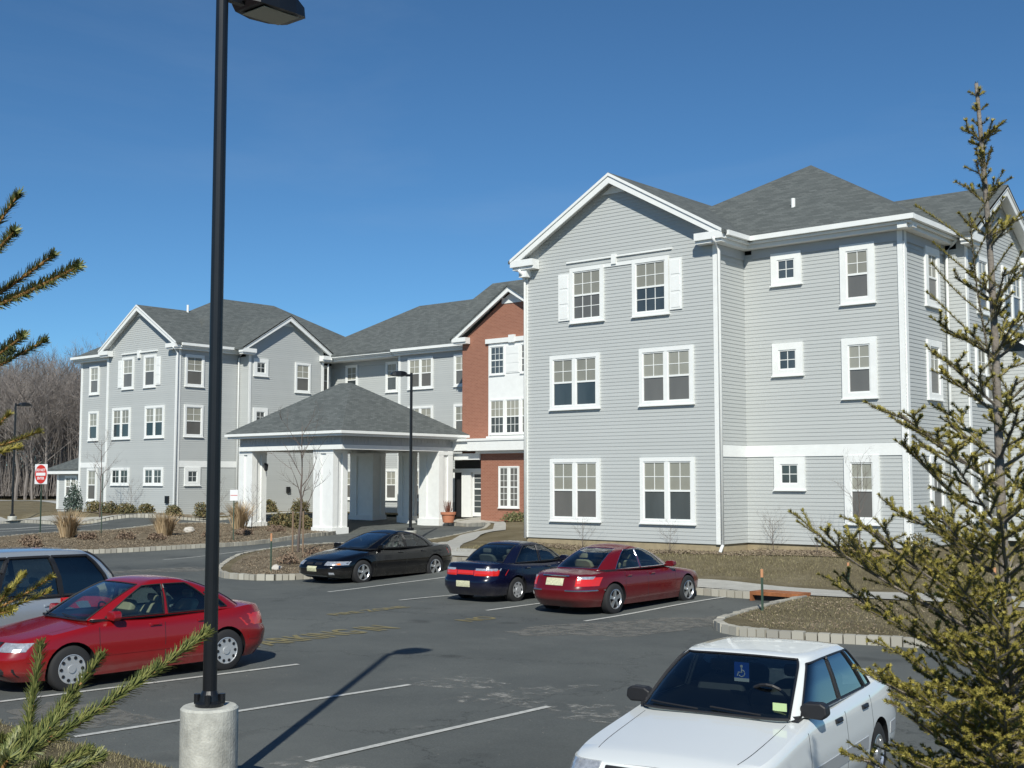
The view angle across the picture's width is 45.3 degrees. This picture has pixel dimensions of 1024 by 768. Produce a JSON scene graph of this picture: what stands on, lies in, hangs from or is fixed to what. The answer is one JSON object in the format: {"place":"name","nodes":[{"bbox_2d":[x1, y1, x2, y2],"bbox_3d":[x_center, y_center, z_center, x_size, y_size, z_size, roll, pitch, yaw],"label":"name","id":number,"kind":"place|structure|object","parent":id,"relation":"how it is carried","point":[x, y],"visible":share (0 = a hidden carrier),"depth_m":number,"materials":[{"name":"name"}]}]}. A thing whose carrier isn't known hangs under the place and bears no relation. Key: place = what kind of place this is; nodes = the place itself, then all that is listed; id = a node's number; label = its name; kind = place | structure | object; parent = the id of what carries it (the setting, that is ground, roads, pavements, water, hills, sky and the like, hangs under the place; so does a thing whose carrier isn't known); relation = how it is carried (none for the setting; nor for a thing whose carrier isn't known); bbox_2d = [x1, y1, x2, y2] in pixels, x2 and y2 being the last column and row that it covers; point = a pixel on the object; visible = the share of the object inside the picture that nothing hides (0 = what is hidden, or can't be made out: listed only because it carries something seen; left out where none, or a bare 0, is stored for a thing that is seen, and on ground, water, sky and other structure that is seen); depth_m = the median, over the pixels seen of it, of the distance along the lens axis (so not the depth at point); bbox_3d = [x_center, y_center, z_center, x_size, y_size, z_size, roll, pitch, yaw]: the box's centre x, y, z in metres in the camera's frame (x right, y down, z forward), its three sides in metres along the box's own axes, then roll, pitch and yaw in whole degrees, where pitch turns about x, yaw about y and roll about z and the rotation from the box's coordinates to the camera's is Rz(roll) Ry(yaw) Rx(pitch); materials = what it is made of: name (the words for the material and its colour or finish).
{"place":"outdoors","nodes":[
{"label":"outdoors","id":0,"kind":"place"},
{"bbox_2d":[35,461,47,532],"bbox_3d":[-22.240,5.547,57.936,0.920,3.800,0.086,-3,-5,32],"label":"road sign","id":1,"kind":"object","parent":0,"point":[41,470],"visible":1,"depth_m":57.96,"materials":[{"name":"red"}]},
{"bbox_2d":[0,725,167,767],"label":"grass berm","id":2,"kind":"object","parent":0,"point":[56,751],"depth_m":12.63,"materials":[{"name":"brown plant"}]},
{"bbox_2d":[0,719,171,767],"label":"grass","id":3,"kind":"structure","parent":2,"relation":"on","point":[111,752],"depth_m":12.56,"materials":[{"name":"brown plant"}]},
{"bbox_2d":[0,186,216,767],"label":"spruce tree","id":4,"kind":"object","parent":2,"relation":"on","point":[21,743],"visible":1,"depth_m":1.20,"materials":[{"name":"green plant"}]},
{"bbox_2d":[179,0,304,767],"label":"street lamp","id":5,"kind":"object","parent":2,"relation":"on","point":[208,737],"visible":1,"depth_m":11.35,"materials":[{"name":"metal"}]},
{"bbox_2d":[788,81,1023,767],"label":"young spruce","id":6,"kind":"object","parent":2,"relation":"on","point":[1001,745],"visible":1,"depth_m":5.37,"materials":[{"name":"green plant"}]},
{"bbox_2d":[0,512,299,521],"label":"sidewalk","id":7,"kind":"structure","parent":0,"point":[47,518],"depth_m":68.88,"materials":[{"name":"concrete"}]},
{"bbox_2d":[7,403,30,520],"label":"street lamp","id":8,"kind":"object","parent":7,"relation":"on","point":[12,516],"visible":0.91,"depth_m":73.47,"materials":[{"name":"metal"}]},
{"bbox_2d":[86,427,124,516],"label":"bare tree","id":9,"kind":"object","parent":7,"relation":"on","point":[106,468],"visible":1,"depth_m":69.11,"materials":[{"name":"plant"}]},
{"bbox_2d":[0,499,312,521],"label":"lawn","id":10,"kind":"structure","parent":0,"point":[24,510],"depth_m":85.22,"materials":[{"name":"brown plant"}]},
{"bbox_2d":[51,511,290,517],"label":"mulch bed","id":11,"kind":"object","parent":10,"relation":"on","point":[187,515],"visible":0.27,"depth_m":70.30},
{"bbox_2d":[63,481,83,512],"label":"young conifer","id":12,"kind":"object","parent":11,"relation":"on","point":[75,501],"visible":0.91,"depth_m":73.10,"materials":[{"name":"green plant"}]},
{"bbox_2d":[0,495,464,526],"bbox_3d":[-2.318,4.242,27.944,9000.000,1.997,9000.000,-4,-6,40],"label":"ground","id":13,"kind":"structure","parent":0,"point":[7,497],"depth_m":152.26,"materials":[{"name":"brown plant"}]},
{"bbox_2d":[0,364,60,499],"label":"woodland tree","id":14,"kind":"object","parent":13,"relation":"on","point":[17,469],"visible":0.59,"depth_m":145.83,"materials":[{"name":"brown plant"}]},
{"bbox_2d":[0,347,64,497],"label":"woodland tree","id":15,"kind":"object","parent":13,"relation":"on","point":[21,363],"visible":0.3,"depth_m":155.38,"materials":[{"name":"plant"}]},
{"bbox_2d":[0,363,67,499],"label":"woodland tree","id":16,"kind":"object","parent":13,"relation":"on","point":[31,469],"visible":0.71,"depth_m":145.56,"materials":[{"name":"brown plant"}]},
{"bbox_2d":[0,366,67,499],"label":"woodland tree","id":17,"kind":"object","parent":13,"relation":"on","point":[25,462],"visible":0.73,"depth_m":145.59,"materials":[{"name":"brown plant"}]},
{"bbox_2d":[0,417,78,495],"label":"bare trees","id":18,"kind":"object","parent":13,"relation":"on","point":[6,486],"visible":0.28,"depth_m":148.34,"materials":[{"name":"brown plant"}]},
{"bbox_2d":[0,355,78,497],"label":"woodland tree","id":19,"kind":"object","parent":13,"relation":"on","point":[37,457],"visible":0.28,"depth_m":153.60,"materials":[{"name":"plant"}]},
{"bbox_2d":[3,356,80,498],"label":"woodland tree","id":20,"kind":"object","parent":13,"relation":"on","point":[46,444],"visible":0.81,"depth_m":146.54,"materials":[{"name":"brown plant"}]},
{"bbox_2d":[18,356,80,496],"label":"woodland tree","id":21,"kind":"object","parent":13,"relation":"on","point":[55,401],"visible":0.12,"depth_m":157.89,"materials":[{"name":"plant"}]},
{"bbox_2d":[6,337,93,463],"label":"woodland tree","id":22,"kind":"object","parent":13,"relation":"on","point":[61,446],"visible":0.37,"depth_m":152.91,"materials":[{"name":"brown plant"}]},
{"bbox_2d":[33,377,79,461],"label":"woodland tree","id":23,"kind":"object","parent":13,"relation":"on","point":[65,457],"visible":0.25,"depth_m":154.51,"materials":[{"name":"plant"}]},
{"bbox_2d":[46,370,79,458],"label":"woodland tree","id":24,"kind":"object","parent":13,"relation":"on","point":[76,422],"visible":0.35,"depth_m":150.57,"materials":[{"name":"plant"}]},
{"bbox_2d":[38,344,97,437],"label":"woodland tree","id":25,"kind":"object","parent":13,"relation":"on","point":[71,385],"visible":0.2,"depth_m":153.26,"materials":[{"name":"plant"}]},
{"bbox_2d":[47,165,1023,553],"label":"apartment building","id":26,"kind":"structure","parent":13,"relation":"on","point":[627,361],"depth_m":40.12,"materials":[{"name":"grey"}]},
{"bbox_2d":[63,475,77,497],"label":"window","id":27,"kind":"structure","parent":26,"relation":"in","point":[68,478],"depth_m":81.92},
{"bbox_2d":[85,468,96,501],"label":"window","id":28,"kind":"structure","parent":26,"relation":"in","point":[91,478],"depth_m":75.89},
{"bbox_2d":[87,411,98,440],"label":"window","id":29,"kind":"structure","parent":26,"relation":"in","point":[93,416],"depth_m":76.16,"materials":[{"name":"white glass"}]},
{"bbox_2d":[88,365,99,395],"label":"window","id":30,"kind":"structure","parent":26,"relation":"in","point":[94,371],"depth_m":76.39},
{"bbox_2d":[109,468,129,485],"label":"window","id":31,"kind":"structure","parent":26,"relation":"in","point":[118,476],"depth_m":72.08,"materials":[{"name":"white glass"}]},
{"bbox_2d":[111,407,130,439],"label":"window","id":32,"kind":"structure","parent":26,"relation":"in","point":[121,417],"depth_m":72.33,"materials":[{"name":"white glass"}]},
{"bbox_2d":[121,357,133,389],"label":"window","id":33,"kind":"structure","parent":26,"relation":"in","point":[127,383],"depth_m":72.20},
{"bbox_2d":[143,354,156,388],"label":"window","id":34,"kind":"structure","parent":26,"relation":"in","point":[149,362],"depth_m":70.77,"materials":[{"name":"plastic"}]},
{"bbox_2d":[142,467,162,485],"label":"window","id":35,"kind":"structure","parent":26,"relation":"in","point":[152,476],"depth_m":69.88,"materials":[{"name":"white glass"}]},
{"bbox_2d":[143,405,164,438],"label":"window","id":36,"kind":"structure","parent":26,"relation":"in","point":[154,416],"depth_m":70.14,"materials":[{"name":"white glass"}]},
{"bbox_2d":[183,467,200,485],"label":"window","id":37,"kind":"structure","parent":26,"relation":"in","point":[192,475],"depth_m":69.35,"materials":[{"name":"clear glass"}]},
{"bbox_2d":[183,404,203,437],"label":"window","id":38,"kind":"structure","parent":26,"relation":"in","point":[193,414],"depth_m":69.62,"materials":[{"name":"white wood"}]},
{"bbox_2d":[184,354,204,387],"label":"window","id":39,"kind":"structure","parent":26,"relation":"in","point":[194,364],"depth_m":69.85,"materials":[{"name":"grey glass"}]},
{"bbox_2d":[253,358,268,376],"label":"window","id":40,"kind":"structure","parent":26,"relation":"in","point":[261,366],"depth_m":72.31,"materials":[{"name":"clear glass"}]},
{"bbox_2d":[294,362,310,393],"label":"window","id":41,"kind":"structure","parent":26,"relation":"in","point":[302,370],"depth_m":74.73,"materials":[{"name":"white wood"}]},
{"bbox_2d":[345,365,357,384],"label":"window","id":42,"kind":"structure","parent":26,"relation":"in","point":[351,371],"depth_m":76.49,"materials":[{"name":"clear glass"}]},
{"bbox_2d":[385,361,397,392],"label":"window","id":43,"kind":"structure","parent":26,"relation":"in","point":[391,382],"depth_m":74.19,"materials":[{"name":"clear glass"}]},
{"bbox_2d":[385,469,397,500],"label":"window","id":44,"kind":"structure","parent":26,"relation":"in","point":[390,474],"depth_m":73.65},
{"bbox_2d":[407,356,433,389],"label":"window","id":45,"kind":"structure","parent":26,"relation":"in","point":[422,368],"depth_m":71.47,"materials":[{"name":"grey glass"}]},
{"bbox_2d":[453,353,461,386],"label":"window","id":46,"kind":"structure","parent":26,"relation":"in","point":[457,357],"depth_m":69.62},
{"bbox_2d":[453,404,461,430],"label":"window","id":47,"kind":"structure","parent":26,"relation":"in","point":[457,408],"depth_m":69.44,"materials":[{"name":"wood"}]},
{"bbox_2d":[473,472,480,515],"bbox_3d":[-1.600,5.782,64.340,1.200,2.300,0.060,-4,-6,40],"label":"door","id":48,"kind":"structure","parent":26,"relation":"in","point":[476,475],"depth_m":64.55,"materials":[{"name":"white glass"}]},
{"bbox_2d":[489,345,504,375],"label":"window","id":49,"kind":"structure","parent":26,"relation":"in","point":[496,353],"depth_m":65.04,"materials":[{"name":"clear glass"}]},
{"bbox_2d":[489,399,504,434],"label":"window","id":50,"kind":"structure","parent":26,"relation":"in","point":[496,406],"depth_m":64.80,"materials":[{"name":"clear glass"}]},
{"bbox_2d":[498,466,519,508],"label":"window","id":51,"kind":"structure","parent":26,"relation":"in","point":[508,476],"depth_m":61.99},
{"bbox_2d":[504,398,520,434],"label":"window","id":52,"kind":"structure","parent":26,"relation":"in","point":[512,405],"depth_m":64.09,"materials":[{"name":"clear glass"}]},
{"bbox_2d":[548,352,600,410],"bbox_3d":[2.106,-0.062,41.545,2.160,1.880,0.105,-4,-6,40],"label":"window","id":53,"kind":"structure","parent":26,"relation":"in","point":[575,378],"depth_m":41.51,"materials":[{"name":"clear glass"}]},
{"bbox_2d":[549,458,601,522],"bbox_3d":[2.106,3.572,41.261,2.160,2.130,0.105,-4,-6,40],"label":"window","id":54,"kind":"structure","parent":26,"relation":"in","point":[575,484],"depth_m":41.23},
{"bbox_2d":[568,264,604,324],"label":"window","id":55,"kind":"structure","parent":26,"relation":"in","point":[586,283],"depth_m":41.44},
{"bbox_2d":[631,255,669,317],"bbox_3d":[4.474,-3.145,39.772,1.470,1.910,0.105,-4,-6,40],"label":"window","id":56,"kind":"structure","parent":26,"relation":"in","point":[650,276],"depth_m":39.78,"materials":[{"name":"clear glass"}]},
{"bbox_2d":[638,345,694,406],"bbox_3d":[4.909,-0.247,39.176,2.110,1.880,0.105,-4,-6,40],"label":"window","id":57,"kind":"structure","parent":26,"relation":"in","point":[666,374],"depth_m":39.14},
{"bbox_2d":[639,457,696,525],"bbox_3d":[4.909,3.386,38.892,2.110,2.130,0.105,-4,-6,40],"label":"window","id":58,"kind":"structure","parent":26,"relation":"in","point":[667,484],"depth_m":38.86,"materials":[{"name":"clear glass"}]},
{"bbox_2d":[769,250,802,287],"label":"window","id":59,"kind":"structure","parent":26,"relation":"in","point":[786,267],"depth_m":38.48,"materials":[{"name":"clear glass"}]},
{"bbox_2d":[771,341,804,377],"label":"window","id":60,"kind":"structure","parent":26,"relation":"in","point":[787,358],"depth_m":38.25,"materials":[{"name":"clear glass"}]},
{"bbox_2d":[773,457,806,490],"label":"window","id":61,"kind":"structure","parent":26,"relation":"in","point":[789,472],"depth_m":37.98,"materials":[{"name":"white glass"}]},
{"bbox_2d":[839,241,876,305],"bbox_3d":[10.381,-3.307,36.930,1.160,1.850,0.105,-4,-6,40],"label":"window","id":62,"kind":"structure","parent":26,"relation":"in","point":[856,261],"depth_m":36.93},
{"bbox_2d":[841,336,878,399],"bbox_3d":[10.381,-0.465,36.708,1.160,1.850,0.105,-4,-6,40],"label":"window","id":63,"kind":"structure","parent":26,"relation":"in","point":[858,355],"depth_m":36.72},
{"bbox_2d":[844,455,880,525],"bbox_3d":[10.381,3.159,36.425,1.160,2.060,0.105,-4,-6,40],"label":"window","id":64,"kind":"structure","parent":26,"relation":"in","point":[871,506],"depth_m":36.41,"materials":[{"name":"white plastic"}]},
{"bbox_2d":[923,245,941,309],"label":"window","id":65,"kind":"structure","parent":26,"relation":"in","point":[931,279],"depth_m":37.61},
{"bbox_2d":[926,339,944,401],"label":"window","id":66,"kind":"structure","parent":26,"relation":"in","point":[934,384],"depth_m":37.36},
{"bbox_2d":[929,456,946,524],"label":"window","id":67,"kind":"structure","parent":26,"relation":"in","point":[939,499],"depth_m":37.10,"materials":[{"name":"white plastic"}]},
{"bbox_2d":[975,256,989,315],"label":"window","id":68,"kind":"structure","parent":26,"relation":"in","point":[981,262],"depth_m":39.23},
{"bbox_2d":[975,345,992,404],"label":"window","id":69,"kind":"structure","parent":26,"relation":"in","point":[980,358],"depth_m":38.91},
{"bbox_2d":[978,457,996,522],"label":"window","id":70,"kind":"structure","parent":26,"relation":"in","point":[989,468],"depth_m":38.58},
{"bbox_2d":[1001,265,1023,325],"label":"window","id":71,"kind":"structure","parent":26,"relation":"in","point":[1017,299],"depth_m":41.39,"materials":[{"name":"white plastic"}]},
{"bbox_2d":[0,516,1001,767],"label":"parking lot","id":72,"kind":"structure","parent":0,"point":[428,640],"depth_m":18.32,"materials":[{"name":"grey asphalt"}]},
{"bbox_2d":[0,547,118,625],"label":"minivan","id":73,"kind":"object","parent":72,"relation":"on","point":[74,571],"visible":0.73,"depth_m":19.89,"materials":[{"name":"silver metal"}]},
{"bbox_2d":[6,702,164,729],"bbox_3d":[-5.356,4.036,14.903,2.312,0.006,1.550,-4,-6,40],"label":"grit patch","id":74,"kind":"object","parent":72,"relation":"on","point":[20,714],"visible":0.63,"depth_m":14.91,"materials":[{"name":"grey asphalt"}]},
{"bbox_2d":[0,575,264,690],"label":"parked car","id":75,"kind":"object","parent":72,"relation":"on","point":[130,634],"visible":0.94,"depth_m":17.75,"materials":[{"name":"red paint"}]},
{"bbox_2d":[0,664,298,701],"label":"parking line","id":76,"kind":"object","parent":72,"relation":"on","point":[153,682],"visible":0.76,"depth_m":17.53,"materials":[{"name":"paint"}]},
{"bbox_2d":[111,567,204,573],"bbox_3d":[-11.169,5.811,38.135,1.650,0.054,4.573,-4,-6,40],"label":"grit patch","id":77,"kind":"object","parent":72,"relation":"on","point":[164,569],"visible":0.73,"depth_m":38.61,"materials":[{"name":"grey"}]},
{"bbox_2d":[0,522,335,553],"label":"curb","id":78,"kind":"structure","parent":72,"relation":"on","point":[170,547],"depth_m":50.74,"materials":[{"name":"concrete"}]},
{"bbox_2d":[0,522,328,549],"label":"mulch bed","id":79,"kind":"object","parent":78,"relation":"in","point":[140,536],"visible":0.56,"depth_m":54.55,"materials":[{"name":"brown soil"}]},
{"bbox_2d":[49,507,88,537],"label":"ornamental grass","id":80,"kind":"object","parent":79,"relation":"on","point":[68,525],"depth_m":53.92,"materials":[{"name":"beige plant"}]},
{"bbox_2d":[147,510,185,535],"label":"ornamental grass","id":81,"kind":"object","parent":79,"relation":"on","point":[166,524],"depth_m":55.86,"materials":[{"name":"plant"}]},
{"bbox_2d":[221,500,258,528],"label":"ornamental grass","id":82,"kind":"object","parent":79,"relation":"on","point":[242,515],"depth_m":59.92,"materials":[{"name":"plant"}]},
{"bbox_2d":[0,513,349,523],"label":"curb","id":83,"kind":"structure","parent":72,"relation":"on","point":[110,518],"depth_m":67.59,"materials":[{"name":"stone"}]},
{"bbox_2d":[74,684,409,736],"bbox_3d":[-3.168,4.090,15.527,0.100,0.020,5.008,-4,-6,43],"label":"parking line","id":84,"kind":"object","parent":72,"relation":"on","point":[240,710],"visible":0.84,"depth_m":15.52,"materials":[{"name":"paint"}]},
{"bbox_2d":[259,625,395,646],"bbox_3d":[-3.952,4.623,22.291,0.802,0.024,4.664,-4,-6,40],"label":"pavement lettering","id":85,"kind":"object","parent":72,"relation":"on","point":[298,637],"visible":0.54,"depth_m":22.83,"materials":[{"name":"yellow paint"}]},
{"bbox_2d":[224,383,469,533],"bbox_3d":[-8.539,3.858,63.844,8.990,7.900,8.940,-4,-6,40],"label":"entrance canopy","id":86,"kind":"object","parent":72,"relation":"on","point":[366,430],"visible":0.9,"depth_m":62.86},
{"bbox_2d":[299,529,451,582],"bbox_3d":[-3.906,4.995,35.931,2.063,1.440,5.196,-4,-6,39],"label":"parked car","id":87,"kind":"object","parent":72,"relation":"on","point":[364,557],"visible":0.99,"depth_m":35.15,"materials":[{"name":"black paint"}]},
{"bbox_2d":[305,706,551,761],"bbox_3d":[-0.808,3.991,14.139,0.100,0.016,4.071,-4,-6,39],"label":"parking line","id":88,"kind":"object","parent":72,"relation":"on","point":[406,738],"visible":1,"depth_m":13.85,"materials":[{"name":"paint"}]},
{"bbox_2d":[440,500,455,522],"bbox_3d":[-3.236,6.454,62.352,0.795,1.143,0.795,-4,-6,40],"label":"plant pot","id":89,"kind":"object","parent":72,"relation":"on","point":[448,515],"visible":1,"depth_m":62.11,"materials":[{"name":"ceramic"}]},
{"bbox_2d":[445,540,568,601],"bbox_3d":[0.216,4.604,30.679,1.909,1.402,4.501,-3,-6,38],"label":"parked car","id":90,"kind":"object","parent":72,"relation":"on","point":[509,569],"visible":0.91,"depth_m":29.27,"materials":[{"name":"blue paint"}]},
{"bbox_2d":[506,616,716,636],"bbox_3d":[2.660,4.773,24.238,5.891,0.050,2.404,2,-5,-25],"label":"grit patch","id":91,"kind":"object","parent":72,"relation":"on","point":[592,630],"visible":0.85,"depth_m":24.13,"materials":[{"name":"grey"}]},
{"bbox_2d":[533,543,697,613],"bbox_3d":[2.488,4.396,28.342,2.026,1.452,5.105,-4,-6,39],"label":"parked car","id":92,"kind":"object","parent":72,"relation":"on","point":[610,578],"visible":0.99,"depth_m":27.15,"materials":[{"name":"red paint"}]},
{"bbox_2d":[219,522,1023,652],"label":"curb","id":93,"kind":"structure","parent":72,"relation":"on","point":[720,625],"depth_m":23.37,"materials":[{"name":"concrete"}]},
{"bbox_2d":[570,636,895,767],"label":"parked car","id":94,"kind":"object","parent":72,"relation":"on","point":[745,702],"visible":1,"depth_m":10.52,"materials":[{"name":"white paint"}]},
{"bbox_2d":[750,589,810,600],"bbox_3d":[6.255,4.987,28.642,1.240,0.280,0.640,-4,-6,40],"label":"storm drain","id":95,"kind":"object","parent":72,"relation":"on","point":[771,595],"visible":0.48,"depth_m":28.53,"materials":[{"name":"brown"}]},
{"bbox_2d":[0,0,1023,465],"label":"sky","id":96,"kind":"structure","parent":0,"point":[386,159],"materials":[{"name":"blue"}]},
{"bbox_2d":[221,512,1023,640],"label":"lawn","id":97,"kind":"structure","parent":0,"point":[514,531],"depth_m":31.73,"materials":[{"name":"brown plant"}]},
{"bbox_2d":[230,542,342,573],"bbox_3d":[-6.127,5.913,43.030,6.215,0.404,15.427,0,-4,1],"label":"mulch bed","id":98,"kind":"object","parent":97,"relation":"on","point":[260,569],"visible":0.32,"depth_m":40.31,"materials":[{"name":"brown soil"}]},
{"bbox_2d":[276,552,299,563],"bbox_3d":[-7.273,5.678,39.978,0.883,0.473,0.782,-4,-6,40],"label":"shrub","id":99,"kind":"object","parent":98,"relation":"on","point":[288,559],"visible":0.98,"depth_m":39.85,"materials":[{"name":"brown plant"}]},
{"bbox_2d":[265,401,329,552],"bbox_3d":[-7.065,3.384,43.520,2.686,5.836,2.925,-2,-5,23],"label":"bare tree","id":100,"kind":"object","parent":98,"relation":"on","point":[301,517],"visible":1,"depth_m":43.42,"materials":[{"name":"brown wood"}]},
{"bbox_2d":[390,371,416,533],"bbox_3d":[-4.537,3.329,51.304,1.160,7.760,0.519,2,-5,-20],"label":"street lamp","id":101,"kind":"object","parent":97,"relation":"on","point":[402,374],"visible":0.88,"depth_m":51.37,"materials":[{"name":"metal"}]},
{"bbox_2d":[528,541,934,557],"bbox_3d":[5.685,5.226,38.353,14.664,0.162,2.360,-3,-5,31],"label":"mulch bed","id":102,"kind":"object","parent":97,"relation":"on","point":[716,552],"visible":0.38,"depth_m":37.23,"materials":[{"name":"plant"}]},
{"bbox_2d":[901,533,936,557],"bbox_3d":[11.363,4.515,34.187,0.910,0.759,0.836,-4,-6,40],"label":"shrub","id":103,"kind":"object","parent":102,"relation":"on","point":[927,546],"visible":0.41,"depth_m":34.07,"materials":[{"name":"green plant"}]},
{"bbox_2d":[834,447,883,546],"bbox_3d":[9.694,3.354,34.603,1.655,3.308,1.491,-1,-5,8],"label":"bare tree","id":104,"kind":"object","parent":97,"relation":"on","point":[858,491],"visible":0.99,"depth_m":34.62,"materials":[{"name":"plant"}]},
{"bbox_2d":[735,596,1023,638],"bbox_3d":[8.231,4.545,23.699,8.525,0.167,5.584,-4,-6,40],"label":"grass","id":105,"kind":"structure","parent":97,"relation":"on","point":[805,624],"depth_m":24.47,"materials":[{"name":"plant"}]},
{"bbox_2d":[741,596,1023,639],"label":"leaf litter","id":106,"kind":"object","parent":97,"relation":"on","point":[860,603],"visible":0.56,"depth_m":24.67,"materials":[{"name":"brown plant"}]},
{"bbox_2d":[438,518,1023,606],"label":"sidewalk","id":107,"kind":"structure","parent":0,"point":[455,544],"depth_m":30.79,"materials":[{"name":"concrete"}]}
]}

